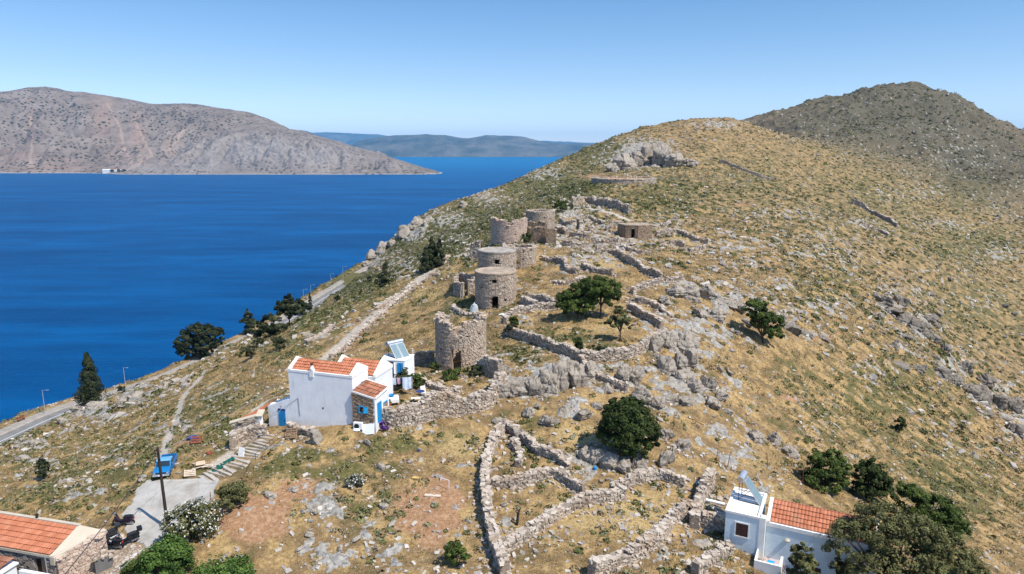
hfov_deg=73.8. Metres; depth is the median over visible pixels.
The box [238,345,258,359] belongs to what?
evergreen bush
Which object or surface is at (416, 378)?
evergreen bush
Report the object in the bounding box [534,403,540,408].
limestone boulder
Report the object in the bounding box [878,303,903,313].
limestone ledge
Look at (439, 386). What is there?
dry stone wall
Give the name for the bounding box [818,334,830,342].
limestone ledge
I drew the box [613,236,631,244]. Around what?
dry stone wall
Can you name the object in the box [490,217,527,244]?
ruined windmill tower
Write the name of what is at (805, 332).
limestone ledge
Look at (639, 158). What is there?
limestone crag block
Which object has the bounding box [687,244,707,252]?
dry stone wall
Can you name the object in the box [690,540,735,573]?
dry stone wall
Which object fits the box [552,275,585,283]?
dry stone wall
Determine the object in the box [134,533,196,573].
green bush
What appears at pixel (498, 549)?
dry stone wall
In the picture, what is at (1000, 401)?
limestone rock
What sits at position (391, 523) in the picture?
limestone boulder
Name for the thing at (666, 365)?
limestone boulder
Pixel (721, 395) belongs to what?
limestone boulder
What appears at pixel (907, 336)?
limestone boulder
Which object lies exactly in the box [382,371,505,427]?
dry stone wall
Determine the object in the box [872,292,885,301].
limestone rock
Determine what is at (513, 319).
evergreen bush
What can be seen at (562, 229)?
dry stone wall
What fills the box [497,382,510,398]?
limestone cliff block
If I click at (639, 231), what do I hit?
stone hut
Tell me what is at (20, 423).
pavement
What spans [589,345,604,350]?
evergreen bush
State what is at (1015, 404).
limestone rock
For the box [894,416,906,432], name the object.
evergreen bush
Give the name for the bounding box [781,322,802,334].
limestone ledge
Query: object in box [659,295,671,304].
limestone boulder
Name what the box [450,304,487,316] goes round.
dry stone wall
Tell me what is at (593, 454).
limestone cliff block
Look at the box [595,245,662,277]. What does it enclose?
dry stone wall
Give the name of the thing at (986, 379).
limestone rock
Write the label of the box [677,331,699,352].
limestone boulder
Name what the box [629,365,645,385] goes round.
limestone rock
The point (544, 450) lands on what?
dry stone wall
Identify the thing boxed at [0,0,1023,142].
sky
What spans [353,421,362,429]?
air conditioner
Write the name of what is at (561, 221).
dry stone wall
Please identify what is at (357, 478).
flowering shrub
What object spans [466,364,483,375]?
evergreen bush
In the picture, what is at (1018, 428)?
limestone rock
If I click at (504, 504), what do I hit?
limestone boulder
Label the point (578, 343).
evergreen bush
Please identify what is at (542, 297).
dry stone wall
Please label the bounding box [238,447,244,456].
stone slab
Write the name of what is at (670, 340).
limestone boulder
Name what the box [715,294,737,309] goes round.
limestone boulder
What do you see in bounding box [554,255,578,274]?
dry stone wall
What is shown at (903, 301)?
limestone rock
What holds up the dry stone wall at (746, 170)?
on the hillside ground at (264, 521)
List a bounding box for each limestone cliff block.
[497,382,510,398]
[510,376,528,397]
[525,378,542,395]
[538,369,558,395]
[550,361,569,391]
[568,360,588,387]
[577,445,587,459]
[583,446,605,464]
[585,360,596,379]
[598,449,619,469]
[614,455,630,473]
[630,457,648,469]
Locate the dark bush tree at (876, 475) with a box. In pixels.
[848,457,899,501]
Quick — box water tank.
[470,302,477,311]
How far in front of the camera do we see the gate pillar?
47.45 m
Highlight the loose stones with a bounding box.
[0,82,1023,573]
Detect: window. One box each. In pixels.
[358,406,367,413]
[397,363,402,372]
[734,521,749,538]
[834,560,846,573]
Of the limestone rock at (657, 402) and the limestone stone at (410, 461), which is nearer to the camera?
the limestone stone at (410, 461)
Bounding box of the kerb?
[0,269,365,435]
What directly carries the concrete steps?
on the hillside ground at (264, 521)
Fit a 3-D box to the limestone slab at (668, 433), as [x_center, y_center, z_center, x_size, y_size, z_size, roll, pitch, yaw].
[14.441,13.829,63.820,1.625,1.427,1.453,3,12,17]
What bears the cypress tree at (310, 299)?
on the hillside ground at (264, 521)
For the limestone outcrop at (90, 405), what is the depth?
121.50 m
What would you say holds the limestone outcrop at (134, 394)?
on the hillside ground at (264, 521)
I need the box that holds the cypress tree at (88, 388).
[72,352,112,405]
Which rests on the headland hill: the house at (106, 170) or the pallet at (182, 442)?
the house at (106, 170)
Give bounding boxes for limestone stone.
[264,491,277,499]
[287,485,298,492]
[309,429,323,444]
[364,438,370,445]
[376,462,384,471]
[379,503,388,509]
[407,458,413,463]
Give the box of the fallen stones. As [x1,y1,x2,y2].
[212,165,896,573]
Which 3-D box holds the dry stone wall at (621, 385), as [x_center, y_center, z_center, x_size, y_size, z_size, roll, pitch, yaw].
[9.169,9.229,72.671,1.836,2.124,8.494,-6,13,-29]
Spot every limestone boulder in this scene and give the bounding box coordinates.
[138,474,146,481]
[295,545,302,552]
[304,531,313,537]
[310,508,318,514]
[351,535,360,542]
[388,519,395,526]
[491,417,500,423]
[501,502,507,507]
[512,428,523,437]
[521,406,535,417]
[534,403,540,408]
[538,415,560,426]
[559,404,571,412]
[575,408,591,420]
[591,402,602,409]
[649,335,663,352]
[656,355,676,374]
[658,331,679,351]
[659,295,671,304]
[665,394,678,405]
[666,284,687,296]
[671,369,693,382]
[674,352,687,369]
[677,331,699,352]
[677,396,694,406]
[682,286,701,302]
[682,539,686,545]
[684,348,698,367]
[686,378,707,394]
[692,308,707,318]
[699,284,716,299]
[700,375,716,392]
[706,395,721,408]
[707,307,727,323]
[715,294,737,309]
[716,389,728,401]
[718,261,725,265]
[723,408,732,414]
[736,302,747,313]
[741,317,750,326]
[747,429,765,445]
[767,431,781,446]
[779,444,799,460]
[877,313,884,318]
[890,342,899,349]
[902,333,913,340]
[925,322,932,328]
[931,355,940,359]
[981,385,987,389]
[983,410,994,417]
[990,376,996,382]
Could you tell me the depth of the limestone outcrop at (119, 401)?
117.75 m
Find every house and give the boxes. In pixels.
[0,511,107,573]
[102,169,110,172]
[229,355,392,432]
[527,220,556,245]
[724,486,879,573]
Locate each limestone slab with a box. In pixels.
[657,450,671,467]
[659,429,674,439]
[668,446,675,463]
[673,438,691,450]
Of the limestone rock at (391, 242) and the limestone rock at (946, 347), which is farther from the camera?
the limestone rock at (391, 242)
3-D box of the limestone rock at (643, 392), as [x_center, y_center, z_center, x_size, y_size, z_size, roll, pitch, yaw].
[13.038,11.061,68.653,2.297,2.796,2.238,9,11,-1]
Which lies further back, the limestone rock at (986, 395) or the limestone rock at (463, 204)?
the limestone rock at (463, 204)
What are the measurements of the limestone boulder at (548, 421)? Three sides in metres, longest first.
2.182 x 1.308 x 1.197 m
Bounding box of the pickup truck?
[152,453,177,477]
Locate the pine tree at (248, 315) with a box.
[239,309,256,334]
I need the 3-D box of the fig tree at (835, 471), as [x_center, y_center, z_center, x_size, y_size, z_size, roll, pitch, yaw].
[29.938,17.360,64.421,5.071,4.434,3.742,0,11,0]
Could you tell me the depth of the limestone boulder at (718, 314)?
96.62 m
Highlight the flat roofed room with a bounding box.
[382,353,413,377]
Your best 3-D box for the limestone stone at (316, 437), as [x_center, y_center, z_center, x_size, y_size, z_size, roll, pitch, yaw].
[-17.361,13.451,60.645,1.241,1.735,0.848,-2,6,-19]
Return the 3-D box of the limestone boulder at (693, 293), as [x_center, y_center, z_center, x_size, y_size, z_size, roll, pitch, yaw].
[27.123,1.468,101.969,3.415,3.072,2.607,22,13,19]
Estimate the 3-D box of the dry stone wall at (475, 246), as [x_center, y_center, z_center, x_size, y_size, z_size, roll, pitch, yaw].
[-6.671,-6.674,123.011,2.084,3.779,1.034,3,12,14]
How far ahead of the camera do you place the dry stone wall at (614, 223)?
157.01 m
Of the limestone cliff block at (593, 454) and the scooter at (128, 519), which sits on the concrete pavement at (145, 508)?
the scooter at (128, 519)
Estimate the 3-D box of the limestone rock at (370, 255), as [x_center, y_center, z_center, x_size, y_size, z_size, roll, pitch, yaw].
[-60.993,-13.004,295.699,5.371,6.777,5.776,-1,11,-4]
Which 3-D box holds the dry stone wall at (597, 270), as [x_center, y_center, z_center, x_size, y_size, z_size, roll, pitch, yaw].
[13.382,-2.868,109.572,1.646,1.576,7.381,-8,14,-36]
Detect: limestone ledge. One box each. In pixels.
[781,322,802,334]
[800,328,814,338]
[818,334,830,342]
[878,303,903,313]
[893,360,910,371]
[913,364,925,374]
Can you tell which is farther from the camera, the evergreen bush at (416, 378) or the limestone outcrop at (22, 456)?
the limestone outcrop at (22, 456)
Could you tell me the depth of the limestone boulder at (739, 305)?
101.44 m
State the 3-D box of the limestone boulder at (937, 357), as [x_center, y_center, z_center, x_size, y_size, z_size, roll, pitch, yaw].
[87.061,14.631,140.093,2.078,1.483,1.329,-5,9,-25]
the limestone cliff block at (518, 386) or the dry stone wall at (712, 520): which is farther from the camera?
the limestone cliff block at (518, 386)
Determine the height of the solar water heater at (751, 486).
2.012 m
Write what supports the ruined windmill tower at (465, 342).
on the hillside ground at (264, 521)
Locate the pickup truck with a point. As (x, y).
(168, 461)
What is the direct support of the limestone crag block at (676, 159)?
on the hillside ground at (264, 521)
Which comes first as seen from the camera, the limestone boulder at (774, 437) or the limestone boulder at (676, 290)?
the limestone boulder at (774, 437)
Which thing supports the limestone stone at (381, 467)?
on the hillside ground at (264, 521)
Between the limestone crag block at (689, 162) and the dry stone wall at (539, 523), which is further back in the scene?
the limestone crag block at (689, 162)
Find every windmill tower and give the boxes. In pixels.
[433,311,486,370]
[475,267,516,309]
[478,247,516,268]
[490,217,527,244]
[503,243,537,268]
[526,209,555,228]
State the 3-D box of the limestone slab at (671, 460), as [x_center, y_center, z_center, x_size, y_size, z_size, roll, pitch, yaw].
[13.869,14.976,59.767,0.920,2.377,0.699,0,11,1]
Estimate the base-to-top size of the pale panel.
1.108 m
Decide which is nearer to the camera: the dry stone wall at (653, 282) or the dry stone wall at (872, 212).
the dry stone wall at (653, 282)
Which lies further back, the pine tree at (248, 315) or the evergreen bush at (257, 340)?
the pine tree at (248, 315)
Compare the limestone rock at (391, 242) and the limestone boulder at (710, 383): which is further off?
the limestone rock at (391, 242)
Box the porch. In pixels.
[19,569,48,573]
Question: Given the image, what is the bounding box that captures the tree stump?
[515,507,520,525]
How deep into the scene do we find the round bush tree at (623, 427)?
57.55 m
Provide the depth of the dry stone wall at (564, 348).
81.21 m
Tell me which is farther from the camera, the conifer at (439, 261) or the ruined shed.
the conifer at (439, 261)
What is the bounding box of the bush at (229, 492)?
[214,480,249,508]
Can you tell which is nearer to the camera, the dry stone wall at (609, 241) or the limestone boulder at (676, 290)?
the limestone boulder at (676, 290)
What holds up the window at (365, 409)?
in the whitewashed house at (344, 390)
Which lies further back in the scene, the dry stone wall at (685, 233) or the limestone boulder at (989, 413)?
the dry stone wall at (685, 233)
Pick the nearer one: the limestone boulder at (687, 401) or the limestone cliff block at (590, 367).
the limestone boulder at (687, 401)
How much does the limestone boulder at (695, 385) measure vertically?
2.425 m
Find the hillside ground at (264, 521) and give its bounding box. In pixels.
[0,81,1023,573]
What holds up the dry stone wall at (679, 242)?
on the hillside ground at (264, 521)
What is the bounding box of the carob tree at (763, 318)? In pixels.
[741,297,786,343]
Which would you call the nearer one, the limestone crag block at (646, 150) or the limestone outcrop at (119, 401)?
the limestone outcrop at (119, 401)
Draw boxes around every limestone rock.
[362,260,370,266]
[365,249,376,260]
[375,241,386,254]
[387,239,394,246]
[398,225,409,236]
[409,216,422,229]
[423,215,432,223]
[460,201,467,207]
[600,383,613,393]
[614,363,631,387]
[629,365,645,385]
[631,383,652,403]
[648,396,666,408]
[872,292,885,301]
[883,295,893,306]
[893,294,909,306]
[895,312,914,324]
[908,315,925,331]
[924,315,937,324]
[925,330,941,343]
[935,365,953,381]
[940,343,952,352]
[950,374,964,385]
[957,360,973,373]
[961,383,981,400]
[978,374,993,387]
[980,390,992,407]
[992,394,1008,410]
[1004,422,1023,438]
[1007,396,1023,413]
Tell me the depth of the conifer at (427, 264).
124.97 m
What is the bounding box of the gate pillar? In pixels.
[92,549,114,573]
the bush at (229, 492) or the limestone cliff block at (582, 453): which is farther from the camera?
the limestone cliff block at (582, 453)
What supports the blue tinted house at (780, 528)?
on the hillside ground at (264, 521)
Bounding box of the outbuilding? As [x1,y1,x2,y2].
[0,555,18,573]
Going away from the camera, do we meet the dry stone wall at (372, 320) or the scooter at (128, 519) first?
the scooter at (128, 519)
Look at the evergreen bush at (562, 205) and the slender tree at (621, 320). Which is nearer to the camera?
the slender tree at (621, 320)
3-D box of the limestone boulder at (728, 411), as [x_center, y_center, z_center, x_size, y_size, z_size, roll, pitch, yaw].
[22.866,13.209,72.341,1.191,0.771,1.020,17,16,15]
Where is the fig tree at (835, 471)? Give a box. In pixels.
[801,448,852,495]
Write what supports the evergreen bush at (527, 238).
on the hillside ground at (264, 521)
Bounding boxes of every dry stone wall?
[228,423,266,450]
[286,421,315,436]
[304,324,334,343]
[328,271,435,357]
[375,281,414,309]
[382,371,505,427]
[411,350,434,363]
[417,373,462,393]
[430,248,469,269]
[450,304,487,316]
[469,240,480,258]
[476,354,502,377]
[478,418,510,573]
[491,466,586,493]
[501,484,626,553]
[502,301,555,323]
[502,418,571,469]
[504,325,580,360]
[509,436,524,467]
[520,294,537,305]
[527,293,554,301]
[540,255,555,262]
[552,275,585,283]
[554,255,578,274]
[555,224,567,234]
[558,217,578,225]
[561,239,587,247]
[569,231,590,238]
[571,195,630,213]
[578,218,583,231]
[578,354,628,392]
[581,261,614,275]
[581,327,667,361]
[587,499,692,573]
[588,214,605,224]
[588,225,597,232]
[590,237,615,244]
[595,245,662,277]
[605,225,611,230]
[608,220,623,226]
[609,467,686,489]
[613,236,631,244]
[620,243,650,253]
[626,303,662,329]
[630,275,684,294]
[634,295,673,317]
[653,219,670,227]
[655,228,710,243]
[669,239,686,246]
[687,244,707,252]
[688,467,715,529]
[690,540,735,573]
[700,509,725,532]
[719,159,773,179]
[851,198,897,227]
[860,221,889,235]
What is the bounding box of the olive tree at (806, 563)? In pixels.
[786,541,819,573]
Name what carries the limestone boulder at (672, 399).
on the hillside ground at (264, 521)
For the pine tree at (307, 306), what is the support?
on the hillside ground at (264, 521)
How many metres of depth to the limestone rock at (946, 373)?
127.02 m
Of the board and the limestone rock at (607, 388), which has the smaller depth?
the board
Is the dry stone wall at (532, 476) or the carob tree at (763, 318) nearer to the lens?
the dry stone wall at (532, 476)
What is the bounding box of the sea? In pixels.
[0,157,562,423]
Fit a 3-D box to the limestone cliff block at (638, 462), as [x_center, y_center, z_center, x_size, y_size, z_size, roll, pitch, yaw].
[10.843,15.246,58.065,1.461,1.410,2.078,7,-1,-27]
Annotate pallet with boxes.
[177,441,190,446]
[184,469,195,476]
[285,427,297,438]
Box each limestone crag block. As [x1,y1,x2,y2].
[604,163,619,171]
[613,153,637,169]
[629,151,646,166]
[637,141,658,165]
[651,142,671,165]
[662,152,684,166]
[683,158,698,166]
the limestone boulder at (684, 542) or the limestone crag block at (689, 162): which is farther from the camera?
the limestone crag block at (689, 162)
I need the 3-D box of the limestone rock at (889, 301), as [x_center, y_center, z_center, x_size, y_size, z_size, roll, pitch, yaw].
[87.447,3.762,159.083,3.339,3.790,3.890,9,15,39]
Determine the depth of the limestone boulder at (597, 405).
66.01 m
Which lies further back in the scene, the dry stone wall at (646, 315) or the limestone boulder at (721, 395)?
the dry stone wall at (646, 315)
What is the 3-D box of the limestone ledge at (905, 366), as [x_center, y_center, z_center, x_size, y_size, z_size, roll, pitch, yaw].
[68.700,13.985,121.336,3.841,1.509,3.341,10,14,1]
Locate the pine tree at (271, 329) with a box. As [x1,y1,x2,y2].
[248,312,286,337]
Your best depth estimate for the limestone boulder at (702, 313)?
95.74 m
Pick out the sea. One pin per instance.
(112, 275)
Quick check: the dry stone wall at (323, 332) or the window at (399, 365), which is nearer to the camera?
the window at (399, 365)
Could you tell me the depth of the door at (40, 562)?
46.60 m
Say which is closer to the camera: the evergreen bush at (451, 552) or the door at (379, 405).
the evergreen bush at (451, 552)
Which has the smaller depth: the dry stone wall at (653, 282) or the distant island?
the dry stone wall at (653, 282)
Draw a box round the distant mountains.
[313,132,594,145]
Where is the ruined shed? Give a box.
[453,272,474,297]
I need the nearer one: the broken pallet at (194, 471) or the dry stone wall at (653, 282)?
the broken pallet at (194, 471)
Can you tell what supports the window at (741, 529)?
in the blue tinted house at (780, 528)
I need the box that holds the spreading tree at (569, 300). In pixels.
[554,280,596,317]
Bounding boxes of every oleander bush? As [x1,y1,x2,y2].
[158,494,227,539]
[158,522,194,542]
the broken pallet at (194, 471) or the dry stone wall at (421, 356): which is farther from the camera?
the dry stone wall at (421, 356)
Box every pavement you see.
[0,263,371,433]
[121,477,218,550]
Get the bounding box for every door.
[36,558,44,572]
[278,408,285,425]
[377,401,381,422]
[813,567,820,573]
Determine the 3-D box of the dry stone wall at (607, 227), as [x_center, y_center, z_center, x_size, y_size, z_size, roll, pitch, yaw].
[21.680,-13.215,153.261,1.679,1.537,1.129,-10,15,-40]
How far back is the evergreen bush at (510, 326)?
87.53 m
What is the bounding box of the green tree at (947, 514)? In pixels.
[892,481,972,540]
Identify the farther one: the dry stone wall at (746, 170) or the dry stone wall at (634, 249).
the dry stone wall at (746, 170)
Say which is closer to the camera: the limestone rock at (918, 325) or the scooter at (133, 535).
the scooter at (133, 535)
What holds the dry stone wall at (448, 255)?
on the hillside ground at (264, 521)
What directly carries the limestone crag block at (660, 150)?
on the hillside ground at (264, 521)
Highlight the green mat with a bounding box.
[216,457,234,466]
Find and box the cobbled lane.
[88,533,144,573]
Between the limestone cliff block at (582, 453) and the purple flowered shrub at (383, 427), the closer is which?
the limestone cliff block at (582, 453)
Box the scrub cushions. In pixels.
[0,82,1023,573]
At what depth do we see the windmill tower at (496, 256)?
107.96 m
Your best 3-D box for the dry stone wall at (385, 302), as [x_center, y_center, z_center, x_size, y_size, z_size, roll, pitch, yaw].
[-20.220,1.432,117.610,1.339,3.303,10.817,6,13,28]
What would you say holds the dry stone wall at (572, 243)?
on the hillside ground at (264, 521)
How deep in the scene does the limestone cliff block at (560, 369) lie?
68.85 m
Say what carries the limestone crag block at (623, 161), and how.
on the hillside ground at (264, 521)
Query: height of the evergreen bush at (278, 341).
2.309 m
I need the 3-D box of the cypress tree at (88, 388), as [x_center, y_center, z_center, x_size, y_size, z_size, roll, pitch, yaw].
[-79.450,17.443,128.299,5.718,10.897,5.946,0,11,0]
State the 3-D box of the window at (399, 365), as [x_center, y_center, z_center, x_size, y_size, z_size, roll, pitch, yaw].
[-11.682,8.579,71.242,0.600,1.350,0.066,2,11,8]
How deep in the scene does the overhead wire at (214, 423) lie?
57.82 m
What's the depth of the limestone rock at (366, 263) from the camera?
279.82 m
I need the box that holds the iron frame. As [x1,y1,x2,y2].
[191,435,200,443]
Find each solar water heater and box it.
[386,338,409,358]
[737,470,762,505]
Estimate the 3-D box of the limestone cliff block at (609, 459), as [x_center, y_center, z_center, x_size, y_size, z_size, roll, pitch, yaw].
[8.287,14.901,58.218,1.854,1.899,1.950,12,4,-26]
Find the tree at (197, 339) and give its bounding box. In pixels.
[172,322,224,358]
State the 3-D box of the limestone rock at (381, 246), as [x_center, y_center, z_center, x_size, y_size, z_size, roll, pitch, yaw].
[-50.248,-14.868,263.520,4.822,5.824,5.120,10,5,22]
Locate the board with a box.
[424,494,440,496]
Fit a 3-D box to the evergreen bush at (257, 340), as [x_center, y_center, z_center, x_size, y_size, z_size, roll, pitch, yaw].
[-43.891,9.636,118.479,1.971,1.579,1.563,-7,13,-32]
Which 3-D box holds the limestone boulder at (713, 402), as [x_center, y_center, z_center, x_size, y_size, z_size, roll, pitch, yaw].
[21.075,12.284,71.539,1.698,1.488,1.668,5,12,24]
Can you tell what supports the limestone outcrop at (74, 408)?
on the hillside ground at (264, 521)
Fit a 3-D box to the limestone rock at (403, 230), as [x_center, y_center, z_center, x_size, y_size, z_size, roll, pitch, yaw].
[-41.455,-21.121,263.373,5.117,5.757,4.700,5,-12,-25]
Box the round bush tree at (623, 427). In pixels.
[593,395,663,457]
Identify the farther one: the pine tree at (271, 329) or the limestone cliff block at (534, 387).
the pine tree at (271, 329)
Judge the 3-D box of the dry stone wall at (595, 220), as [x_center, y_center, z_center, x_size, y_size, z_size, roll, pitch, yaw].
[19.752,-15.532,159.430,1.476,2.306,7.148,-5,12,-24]
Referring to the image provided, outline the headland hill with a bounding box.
[0,87,441,173]
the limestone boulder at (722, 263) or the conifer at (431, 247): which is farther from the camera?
the limestone boulder at (722, 263)
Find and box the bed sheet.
[402,377,411,389]
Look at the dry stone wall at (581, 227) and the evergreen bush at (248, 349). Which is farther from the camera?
the dry stone wall at (581, 227)
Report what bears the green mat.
on the concrete steps
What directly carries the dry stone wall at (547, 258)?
on the hillside ground at (264, 521)
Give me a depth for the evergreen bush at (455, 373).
72.42 m
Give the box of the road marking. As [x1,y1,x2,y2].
[0,288,339,441]
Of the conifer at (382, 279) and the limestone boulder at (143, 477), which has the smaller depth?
the limestone boulder at (143, 477)
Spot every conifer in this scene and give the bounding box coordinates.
[374,262,392,287]
[419,246,433,272]
[427,236,436,267]
[432,239,445,266]
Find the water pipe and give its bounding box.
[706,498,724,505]
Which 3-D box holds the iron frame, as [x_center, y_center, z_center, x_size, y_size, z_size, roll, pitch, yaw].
[-29.207,14.119,63.101,0.900,0.700,0.110,-3,-28,-15]
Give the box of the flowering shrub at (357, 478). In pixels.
[344,474,366,488]
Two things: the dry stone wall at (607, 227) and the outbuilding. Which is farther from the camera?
the dry stone wall at (607, 227)
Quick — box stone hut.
[617,223,652,239]
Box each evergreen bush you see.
[33,458,50,478]
[117,386,125,393]
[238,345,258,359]
[253,337,263,344]
[270,336,288,348]
[395,366,409,388]
[408,373,425,388]
[429,361,441,371]
[441,367,465,380]
[443,539,471,564]
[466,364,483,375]
[503,323,520,334]
[507,316,518,325]
[519,233,531,241]
[552,200,568,210]
[572,337,583,349]
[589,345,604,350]
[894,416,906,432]
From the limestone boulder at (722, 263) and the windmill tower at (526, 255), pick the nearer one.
the windmill tower at (526, 255)
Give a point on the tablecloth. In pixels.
(395, 399)
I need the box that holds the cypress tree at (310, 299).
[308,292,312,309]
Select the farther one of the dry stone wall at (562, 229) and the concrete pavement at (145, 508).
the dry stone wall at (562, 229)
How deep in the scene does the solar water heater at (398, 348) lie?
72.41 m
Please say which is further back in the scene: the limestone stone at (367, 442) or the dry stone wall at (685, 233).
the dry stone wall at (685, 233)
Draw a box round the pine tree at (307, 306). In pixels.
[302,300,311,309]
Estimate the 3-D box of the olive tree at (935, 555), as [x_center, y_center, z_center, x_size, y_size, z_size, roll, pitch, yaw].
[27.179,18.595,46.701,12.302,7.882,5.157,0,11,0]
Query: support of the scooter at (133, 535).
on the cobbled lane
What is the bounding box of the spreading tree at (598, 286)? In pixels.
[580,275,622,317]
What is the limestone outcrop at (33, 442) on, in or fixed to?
on the hillside ground at (264, 521)
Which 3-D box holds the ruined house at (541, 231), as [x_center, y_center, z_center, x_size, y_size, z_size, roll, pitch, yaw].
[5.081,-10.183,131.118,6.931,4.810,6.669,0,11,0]
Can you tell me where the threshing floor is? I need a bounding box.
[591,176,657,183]
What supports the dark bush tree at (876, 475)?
on the hillside ground at (264, 521)
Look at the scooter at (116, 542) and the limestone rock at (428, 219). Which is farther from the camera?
the limestone rock at (428, 219)
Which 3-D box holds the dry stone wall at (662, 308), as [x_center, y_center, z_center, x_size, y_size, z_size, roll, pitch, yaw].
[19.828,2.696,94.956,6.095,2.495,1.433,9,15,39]
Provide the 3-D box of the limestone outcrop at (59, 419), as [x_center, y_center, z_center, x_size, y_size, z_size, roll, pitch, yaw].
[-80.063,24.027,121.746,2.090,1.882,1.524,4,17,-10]
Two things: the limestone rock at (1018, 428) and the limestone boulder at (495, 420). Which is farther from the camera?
the limestone rock at (1018, 428)
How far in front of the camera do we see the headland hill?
3052.58 m
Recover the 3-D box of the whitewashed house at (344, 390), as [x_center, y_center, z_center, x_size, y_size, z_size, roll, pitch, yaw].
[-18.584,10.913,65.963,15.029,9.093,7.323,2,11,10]
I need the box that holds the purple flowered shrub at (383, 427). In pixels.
[379,421,388,430]
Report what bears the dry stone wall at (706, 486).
on the hillside ground at (264, 521)
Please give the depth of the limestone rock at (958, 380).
127.40 m
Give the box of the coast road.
[0,284,345,443]
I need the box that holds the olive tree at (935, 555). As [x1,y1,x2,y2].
[820,498,991,573]
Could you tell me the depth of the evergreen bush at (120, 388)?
127.32 m
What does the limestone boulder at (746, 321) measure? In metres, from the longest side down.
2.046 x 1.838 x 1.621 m
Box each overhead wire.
[119,397,291,570]
[168,389,269,447]
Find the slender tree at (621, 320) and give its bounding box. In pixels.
[603,305,631,341]
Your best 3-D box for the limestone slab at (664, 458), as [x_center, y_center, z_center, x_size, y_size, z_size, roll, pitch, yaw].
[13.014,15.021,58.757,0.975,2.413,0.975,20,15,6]
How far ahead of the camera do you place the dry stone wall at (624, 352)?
77.08 m
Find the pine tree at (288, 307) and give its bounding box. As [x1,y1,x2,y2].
[273,293,306,325]
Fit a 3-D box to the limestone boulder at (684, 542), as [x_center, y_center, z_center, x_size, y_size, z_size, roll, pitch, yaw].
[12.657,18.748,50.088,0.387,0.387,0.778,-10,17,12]
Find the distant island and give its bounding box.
[352,134,592,156]
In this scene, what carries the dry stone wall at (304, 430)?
on the hillside ground at (264, 521)
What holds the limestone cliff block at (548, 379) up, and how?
on the hillside ground at (264, 521)
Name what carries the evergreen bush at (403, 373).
on the hillside ground at (264, 521)
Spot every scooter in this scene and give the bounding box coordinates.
[95,522,120,538]
[106,529,123,547]
[112,508,134,523]
[113,525,141,546]
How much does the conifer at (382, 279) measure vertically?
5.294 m
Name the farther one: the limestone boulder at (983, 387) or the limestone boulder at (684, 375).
the limestone boulder at (983, 387)
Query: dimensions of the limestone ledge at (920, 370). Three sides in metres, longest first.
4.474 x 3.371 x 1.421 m
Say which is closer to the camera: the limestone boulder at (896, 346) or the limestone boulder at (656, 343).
the limestone boulder at (656, 343)
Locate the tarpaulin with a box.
[186,435,197,441]
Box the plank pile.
[192,460,213,469]
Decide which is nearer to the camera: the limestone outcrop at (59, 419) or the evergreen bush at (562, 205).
the limestone outcrop at (59, 419)
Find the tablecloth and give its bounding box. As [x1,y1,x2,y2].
[389,395,398,402]
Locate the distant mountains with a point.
(351, 139)
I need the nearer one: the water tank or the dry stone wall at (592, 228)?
the water tank
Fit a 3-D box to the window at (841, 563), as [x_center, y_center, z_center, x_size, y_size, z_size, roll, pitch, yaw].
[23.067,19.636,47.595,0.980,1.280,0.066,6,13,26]
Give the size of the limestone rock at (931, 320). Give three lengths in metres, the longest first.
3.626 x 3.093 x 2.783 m
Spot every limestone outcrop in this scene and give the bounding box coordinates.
[14,454,30,459]
[28,439,40,445]
[56,417,66,423]
[69,405,84,411]
[85,401,107,409]
[115,397,127,405]
[127,391,142,398]
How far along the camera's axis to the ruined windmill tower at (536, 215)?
143.61 m
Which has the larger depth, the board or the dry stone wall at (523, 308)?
the dry stone wall at (523, 308)
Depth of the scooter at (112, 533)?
50.63 m
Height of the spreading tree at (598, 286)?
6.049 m
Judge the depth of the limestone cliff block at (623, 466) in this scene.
57.21 m
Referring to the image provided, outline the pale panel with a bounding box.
[362,423,373,434]
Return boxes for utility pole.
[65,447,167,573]
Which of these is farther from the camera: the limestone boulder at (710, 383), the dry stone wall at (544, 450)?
the limestone boulder at (710, 383)
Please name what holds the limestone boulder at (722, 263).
on the hillside ground at (264, 521)
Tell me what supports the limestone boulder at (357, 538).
on the hillside ground at (264, 521)
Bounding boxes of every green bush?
[119,557,140,573]
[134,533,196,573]
[190,552,256,573]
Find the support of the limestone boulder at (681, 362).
on the hillside ground at (264, 521)
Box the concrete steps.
[197,431,284,480]
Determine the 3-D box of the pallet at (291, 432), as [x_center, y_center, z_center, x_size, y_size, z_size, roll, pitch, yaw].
[-19.912,13.191,61.647,1.200,1.000,0.110,-9,-20,22]
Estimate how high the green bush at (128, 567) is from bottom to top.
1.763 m

